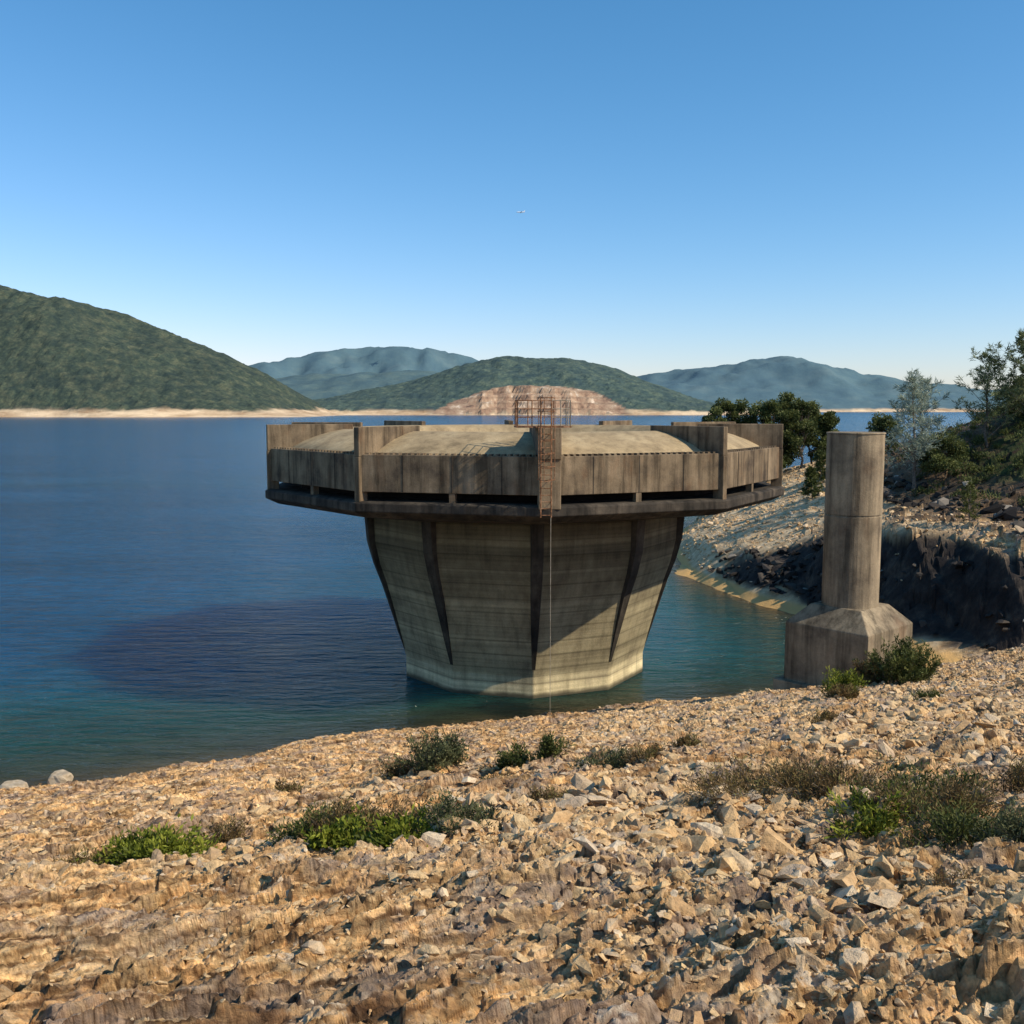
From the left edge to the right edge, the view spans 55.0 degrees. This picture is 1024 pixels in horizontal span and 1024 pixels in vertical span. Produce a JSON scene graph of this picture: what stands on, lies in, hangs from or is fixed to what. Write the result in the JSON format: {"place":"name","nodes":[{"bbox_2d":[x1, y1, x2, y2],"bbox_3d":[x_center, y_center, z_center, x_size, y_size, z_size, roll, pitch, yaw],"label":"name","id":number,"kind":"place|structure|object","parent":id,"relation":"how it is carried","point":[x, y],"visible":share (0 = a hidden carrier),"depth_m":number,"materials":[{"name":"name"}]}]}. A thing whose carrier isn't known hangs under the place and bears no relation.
{"place":"outdoors","nodes":[
{"label":"outdoors","id":0,"kind":"place"},
{"bbox_2d":[0,285,341,416],"bbox_3d":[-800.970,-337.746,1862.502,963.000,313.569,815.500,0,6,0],"label":"forested hill","id":1,"kind":"structure","parent":0,"point":[62,357],"depth_m":1621.08,"materials":[{"name":"green plant"}]},
{"bbox_2d":[276,370,437,399],"bbox_3d":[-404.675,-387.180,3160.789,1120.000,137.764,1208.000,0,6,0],"label":"hill","id":2,"kind":"structure","parent":0,"point":[312,386],"depth_m":2911.27,"materials":[{"name":"blue"}]},
{"bbox_2d":[249,346,477,378],"bbox_3d":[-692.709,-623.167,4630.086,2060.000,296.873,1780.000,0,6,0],"label":"distant mountain","id":3,"kind":"structure","parent":0,"point":[370,359],"depth_m":4256.10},
{"bbox_2d":[0,412,971,786],"bbox_3d":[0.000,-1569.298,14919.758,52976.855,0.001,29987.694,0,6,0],"label":"lake water","id":4,"kind":"structure","parent":0,"point":[176,590],"depth_m":68.23,"materials":[{"name":"blue liquid"}]},
{"bbox_2d":[265,397,783,698],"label":"bellmouth spillway tower","id":5,"kind":"structure","parent":4,"relation":"in","point":[517,560],"depth_m":47.73,"materials":[{"name":"concrete"}]},
{"bbox_2d":[0,412,1023,1023],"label":"rocky ground","id":6,"kind":"structure","parent":0,"point":[88,932],"depth_m":7.75,"materials":[{"name":"brown stone"}]},
{"bbox_2d":[0,780,28,788],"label":"boulder","id":7,"kind":"object","parent":6,"relation":"on","point":[12,784],"visible":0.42,"depth_m":37.43,"materials":[{"name":"beige stone"}]},
{"bbox_2d":[47,769,73,784],"bbox_3d":[-17.593,10.420,38.313,0.827,0.578,0.720,0,6,0],"label":"boulder","id":8,"kind":"object","parent":6,"relation":"on","point":[61,776],"visible":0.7,"depth_m":38.06,"materials":[{"name":"beige stone"}]},
{"bbox_2d":[53,841,116,865],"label":"shrub","id":9,"kind":"object","parent":6,"relation":"on","point":[83,854],"visible":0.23,"depth_m":11.44,"materials":[{"name":"brown plant"}]},
{"bbox_2d":[71,813,206,865],"bbox_3d":[-4.352,3.990,11.418,1.698,0.795,1.618,-3,7,-24],"label":"fern","id":10,"kind":"object","parent":6,"relation":"on","point":[131,840],"visible":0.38,"depth_m":11.52,"materials":[{"name":"green plant"}]},
{"bbox_2d":[121,827,226,859],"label":"fern","id":11,"kind":"object","parent":6,"relation":"on","point":[170,845],"visible":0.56,"depth_m":11.16,"materials":[{"name":"green plant"}]},
{"bbox_2d":[197,814,256,845],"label":"shrub","id":12,"kind":"object","parent":6,"relation":"on","point":[232,834],"visible":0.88,"depth_m":11.84,"materials":[{"name":"brown plant"}]},
{"bbox_2d":[273,775,305,792],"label":"shrub","id":13,"kind":"object","parent":6,"relation":"on","point":[286,787],"visible":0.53,"depth_m":19.61,"materials":[{"name":"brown plant"}]},
{"bbox_2d":[260,801,351,845],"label":"shrub","id":14,"kind":"object","parent":6,"relation":"on","point":[297,826],"visible":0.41,"depth_m":10.71,"materials":[{"name":"green plant"}]},
{"bbox_2d":[291,793,386,838],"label":"shrub","id":15,"kind":"object","parent":6,"relation":"on","point":[336,814],"visible":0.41,"depth_m":10.37,"materials":[{"name":"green plant"}]},
{"bbox_2d":[299,802,380,854],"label":"fern","id":16,"kind":"object","parent":6,"relation":"on","point":[340,834],"visible":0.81,"depth_m":9.74,"materials":[{"name":"green plant"}]},
{"bbox_2d":[332,786,446,838],"bbox_3d":[-1.188,3.173,10.061,1.415,0.480,1.135,0,6,0],"label":"shrub","id":17,"kind":"object","parent":6,"relation":"on","point":[401,812],"visible":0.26,"depth_m":10.14,"materials":[{"name":"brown plant"}]},
{"bbox_2d":[375,754,413,779],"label":"shrub","id":18,"kind":"object","parent":6,"relation":"on","point":[391,772],"visible":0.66,"depth_m":18.07,"materials":[{"name":"green plant"}]},
{"bbox_2d":[353,803,462,848],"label":"fern","id":19,"kind":"object","parent":6,"relation":"on","point":[390,831],"visible":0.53,"depth_m":9.52,"materials":[{"name":"green plant"}]},
{"bbox_2d":[377,726,469,775],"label":"shrub","id":20,"kind":"object","parent":6,"relation":"on","point":[442,753],"visible":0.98,"depth_m":17.81,"materials":[{"name":"green plant"}]},
{"bbox_2d":[414,787,509,835],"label":"shrub","id":21,"kind":"object","parent":6,"relation":"on","point":[450,810],"visible":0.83,"depth_m":9.60,"materials":[{"name":"green plant"}]},
{"bbox_2d":[479,770,513,780],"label":"shrub","id":22,"kind":"object","parent":6,"relation":"on","point":[507,773],"visible":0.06,"depth_m":14.03,"materials":[{"name":"brown plant"}]},
{"bbox_2d":[492,738,529,769],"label":"shrub","id":23,"kind":"object","parent":6,"relation":"on","point":[518,758],"visible":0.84,"depth_m":16.60,"materials":[{"name":"green plant"}]},
{"bbox_2d":[0,647,1023,1023],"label":"loose rocks","id":24,"kind":"object","parent":6,"relation":"on","point":[726,833],"visible":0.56,"depth_m":7.80,"materials":[{"name":"beige stone"}]},
{"bbox_2d":[521,731,575,760],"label":"shrub","id":25,"kind":"object","parent":6,"relation":"on","point":[547,746],"visible":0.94,"depth_m":16.37,"materials":[{"name":"green plant"}]},
{"bbox_2d":[526,782,571,800],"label":"shrub","id":26,"kind":"object","parent":6,"relation":"on","point":[536,795],"visible":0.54,"depth_m":11.31,"materials":[{"name":"green plant"}]},
{"bbox_2d":[570,744,634,769],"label":"shrub","id":27,"kind":"object","parent":6,"relation":"on","point":[618,760],"visible":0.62,"depth_m":14.29,"materials":[{"name":"green plant"}]},
{"bbox_2d":[622,738,668,764],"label":"shrub","id":28,"kind":"object","parent":6,"relation":"on","point":[652,751],"visible":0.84,"depth_m":13.88,"materials":[{"name":"green plant"}]},
{"bbox_2d":[670,732,707,746],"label":"shrub","id":29,"kind":"object","parent":6,"relation":"on","point":[688,741],"visible":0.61,"depth_m":19.59,"materials":[{"name":"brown plant"}]},
{"bbox_2d":[701,405,728,421],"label":"broadleaf tree","id":30,"kind":"object","parent":6,"relation":"on","point":[715,413],"visible":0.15,"depth_m":110.87,"materials":[{"name":"green plant"}]},
{"bbox_2d":[711,397,742,423],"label":"broadleaf tree","id":31,"kind":"object","parent":6,"relation":"on","point":[731,414],"visible":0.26,"depth_m":113.17,"materials":[{"name":"green plant"}]},
{"bbox_2d":[724,398,749,421],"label":"broadleaf tree","id":32,"kind":"object","parent":6,"relation":"on","point":[741,405],"visible":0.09,"depth_m":115.44,"materials":[{"name":"green plant"}]},
{"bbox_2d":[676,753,821,808],"bbox_3d":[2.512,2.822,10.052,1.633,0.695,1.505,5,8,41],"label":"shrub","id":33,"kind":"object","parent":6,"relation":"on","point":[741,777],"visible":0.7,"depth_m":10.04,"materials":[{"name":"brown plant"}]},
{"bbox_2d":[738,399,783,469],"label":"broadleaf tree","id":34,"kind":"object","parent":6,"relation":"on","point":[752,414],"visible":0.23,"depth_m":111.81,"materials":[{"name":"green plant"}]},
{"bbox_2d":[759,398,796,469],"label":"broadleaf tree","id":35,"kind":"object","parent":6,"relation":"on","point":[774,407],"visible":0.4,"depth_m":111.05,"materials":[{"name":"green plant"}]},
{"bbox_2d":[772,392,803,473],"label":"broadleaf tree","id":36,"kind":"object","parent":6,"relation":"on","point":[786,398],"visible":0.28,"depth_m":113.26,"materials":[{"name":"green plant"}]},
{"bbox_2d":[776,397,826,468],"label":"broadleaf tree","id":37,"kind":"object","parent":6,"relation":"on","point":[808,407],"visible":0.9,"depth_m":111.86,"materials":[{"name":"green plant"}]},
{"bbox_2d":[799,463,824,497],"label":"conifer tree","id":38,"kind":"object","parent":6,"relation":"on","point":[813,486],"visible":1,"depth_m":90.06,"materials":[{"name":"green plant"}]},
{"bbox_2d":[800,406,825,463],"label":"broadleaf tree","id":39,"kind":"object","parent":6,"relation":"on","point":[815,416],"visible":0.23,"depth_m":114.56,"materials":[{"name":"green plant"}]},
{"bbox_2d":[811,449,825,482],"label":"conifer tree","id":40,"kind":"object","parent":6,"relation":"on","point":[818,458],"visible":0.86,"depth_m":95.95,"materials":[{"name":"green plant"}]},
{"bbox_2d":[804,708,839,724],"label":"shrub","id":41,"kind":"object","parent":6,"relation":"on","point":[828,715],"visible":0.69,"depth_m":22.59,"materials":[{"name":"green plant"}]},
{"bbox_2d":[807,410,839,457],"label":"broadleaf tree","id":42,"kind":"object","parent":6,"relation":"on","point":[831,421],"visible":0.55,"depth_m":113.86,"materials":[{"name":"green plant"}]},
{"bbox_2d":[753,746,924,801],"bbox_3d":[3.184,2.706,9.755,1.501,0.838,1.666,0,6,0],"label":"shrub","id":43,"kind":"object","parent":6,"relation":"on","point":[831,777],"visible":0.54,"depth_m":9.65,"materials":[{"name":"brown plant"}]},
{"bbox_2d":[822,682,862,701],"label":"shrub","id":44,"kind":"object","parent":6,"relation":"on","point":[840,689],"visible":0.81,"depth_m":27.09,"materials":[{"name":"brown plant"}]},
{"bbox_2d":[773,431,912,689],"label":"concrete pillar","id":45,"kind":"structure","parent":6,"relation":"on","point":[846,620],"depth_m":39.44,"materials":[{"name":"grey concrete"}]},
{"bbox_2d":[819,665,869,697],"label":"shrub","id":46,"kind":"object","parent":6,"relation":"on","point":[847,678],"visible":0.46,"depth_m":28.19,"materials":[{"name":"green plant"}]},
{"bbox_2d":[681,463,1023,649],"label":"bank riprap","id":47,"kind":"object","parent":6,"relation":"on","point":[1005,512],"visible":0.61,"depth_m":76.62,"materials":[{"name":"grey stone"}]},
{"bbox_2d":[823,780,914,840],"bbox_3d":[2.976,2.513,8.198,0.705,0.508,0.906,2,6,19],"label":"shrub","id":48,"kind":"object","parent":6,"relation":"on","point":[881,824],"visible":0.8,"depth_m":8.11,"materials":[{"name":"green plant"}]},
{"bbox_2d":[852,657,886,685],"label":"shrub","id":49,"kind":"object","parent":6,"relation":"on","point":[867,673],"visible":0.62,"depth_m":34.00,"materials":[{"name":"green plant"}]},
{"bbox_2d":[865,411,904,452],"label":"broadleaf tree","id":50,"kind":"object","parent":6,"relation":"on","point":[880,423],"visible":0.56,"depth_m":96.08,"materials":[{"name":"green plant"}]},
{"bbox_2d":[848,633,944,685],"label":"shrub","id":51,"kind":"object","parent":6,"relation":"on","point":[903,664],"visible":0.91,"depth_m":33.36,"materials":[{"name":"green plant"}]},
{"bbox_2d":[884,369,955,489],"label":"casuarina tree","id":52,"kind":"object","parent":6,"relation":"on","point":[914,408],"visible":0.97,"depth_m":79.66,"materials":[{"name":"green plant"}]},
{"bbox_2d":[850,749,999,806],"bbox_3d":[3.892,2.608,9.291,1.346,0.725,1.316,3,7,24],"label":"shrub","id":53,"kind":"object","parent":6,"relation":"on","point":[915,777],"visible":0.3,"depth_m":9.30,"materials":[{"name":"brown plant"}]},
{"bbox_2d":[910,686,943,700],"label":"shrub","id":54,"kind":"object","parent":6,"relation":"on","point":[933,693],"visible":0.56,"depth_m":24.68,"materials":[{"name":"green plant"}]},
{"bbox_2d":[892,370,964,451],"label":"casuarina tree","id":55,"kind":"object","parent":6,"relation":"on","point":[924,382],"visible":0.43,"depth_m":82.11,"materials":[{"name":"green plant"}]},
{"bbox_2d":[858,763,1004,828],"bbox_3d":[3.537,2.459,8.381,1.146,0.660,1.159,2,6,15],"label":"shrub","id":56,"kind":"object","parent":6,"relation":"on","point":[956,791],"visible":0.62,"depth_m":8.21,"materials":[{"name":"green plant"}]},
{"bbox_2d":[916,432,981,477],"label":"broadleaf tree","id":57,"kind":"object","parent":6,"relation":"on","point":[938,461],"visible":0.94,"depth_m":78.87,"materials":[{"name":"green plant"}]},
{"bbox_2d":[921,861,983,890],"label":"shrub","id":58,"kind":"object","parent":6,"relation":"on","point":[935,877],"visible":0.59,"depth_m":5.88,"materials":[{"name":"brown plant"}]},
{"bbox_2d":[885,405,1023,504],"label":"hillside scrub","id":59,"kind":"object","parent":6,"relation":"on","point":[976,441],"visible":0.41,"depth_m":79.67,"materials":[{"name":"green plant"}]},
{"bbox_2d":[892,797,1021,854],"bbox_3d":[3.439,2.451,7.555,1.196,0.604,1.037,-2,6,-17],"label":"shrub","id":60,"kind":"object","parent":6,"relation":"on","point":[949,827],"visible":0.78,"depth_m":7.53,"materials":[{"name":"green plant"}]},
{"bbox_2d":[955,481,981,520],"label":"pine sapling","id":61,"kind":"object","parent":6,"relation":"on","point":[966,496],"visible":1,"depth_m":64.77,"materials":[{"name":"green plant"}]},
{"bbox_2d":[930,751,1023,793],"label":"shrub","id":62,"kind":"object","parent":6,"relation":"on","point":[1017,781],"visible":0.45,"depth_m":8.85,"materials":[{"name":"brown plant"}]},
{"bbox_2d":[952,340,1023,447],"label":"casuarina tree","id":63,"kind":"object","parent":6,"relation":"on","point":[994,362],"visible":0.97,"depth_m":80.95,"materials":[{"name":"green plant"}]},
{"bbox_2d":[958,797,1023,843],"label":"shrub","id":64,"kind":"object","parent":6,"relation":"on","point":[1014,824],"visible":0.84,"depth_m":7.03,"materials":[{"name":"green plant"}]},
{"bbox_2d":[990,327,1023,413],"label":"casuarina tree","id":65,"kind":"object","parent":6,"relation":"on","point":[1019,340],"visible":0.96,"depth_m":79.63,"materials":[{"name":"green plant"}]},
{"bbox_2d":[993,376,1023,417],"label":"broadleaf tree","id":66,"kind":"object","parent":6,"relation":"on","point":[1012,381],"visible":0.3,"depth_m":83.16,"materials":[{"name":"green plant"}]},
{"bbox_2d":[0,0,1023,389],"label":"sky","id":67,"kind":"structure","parent":0,"point":[697,183],"materials":[{"name":"blue"}]},
{"bbox_2d":[313,356,754,414],"bbox_3d":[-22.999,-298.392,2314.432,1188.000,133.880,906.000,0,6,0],"label":"quarry hill","id":68,"kind":"structure","parent":0,"point":[497,385],"depth_m":2008.42,"materials":[{"name":"green plant"}]},
{"bbox_2d":[637,356,1022,411],"bbox_3d":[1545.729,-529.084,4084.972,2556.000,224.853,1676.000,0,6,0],"label":"distant ridge","id":69,"kind":"structure","parent":0,"point":[825,386],"depth_m":3631.04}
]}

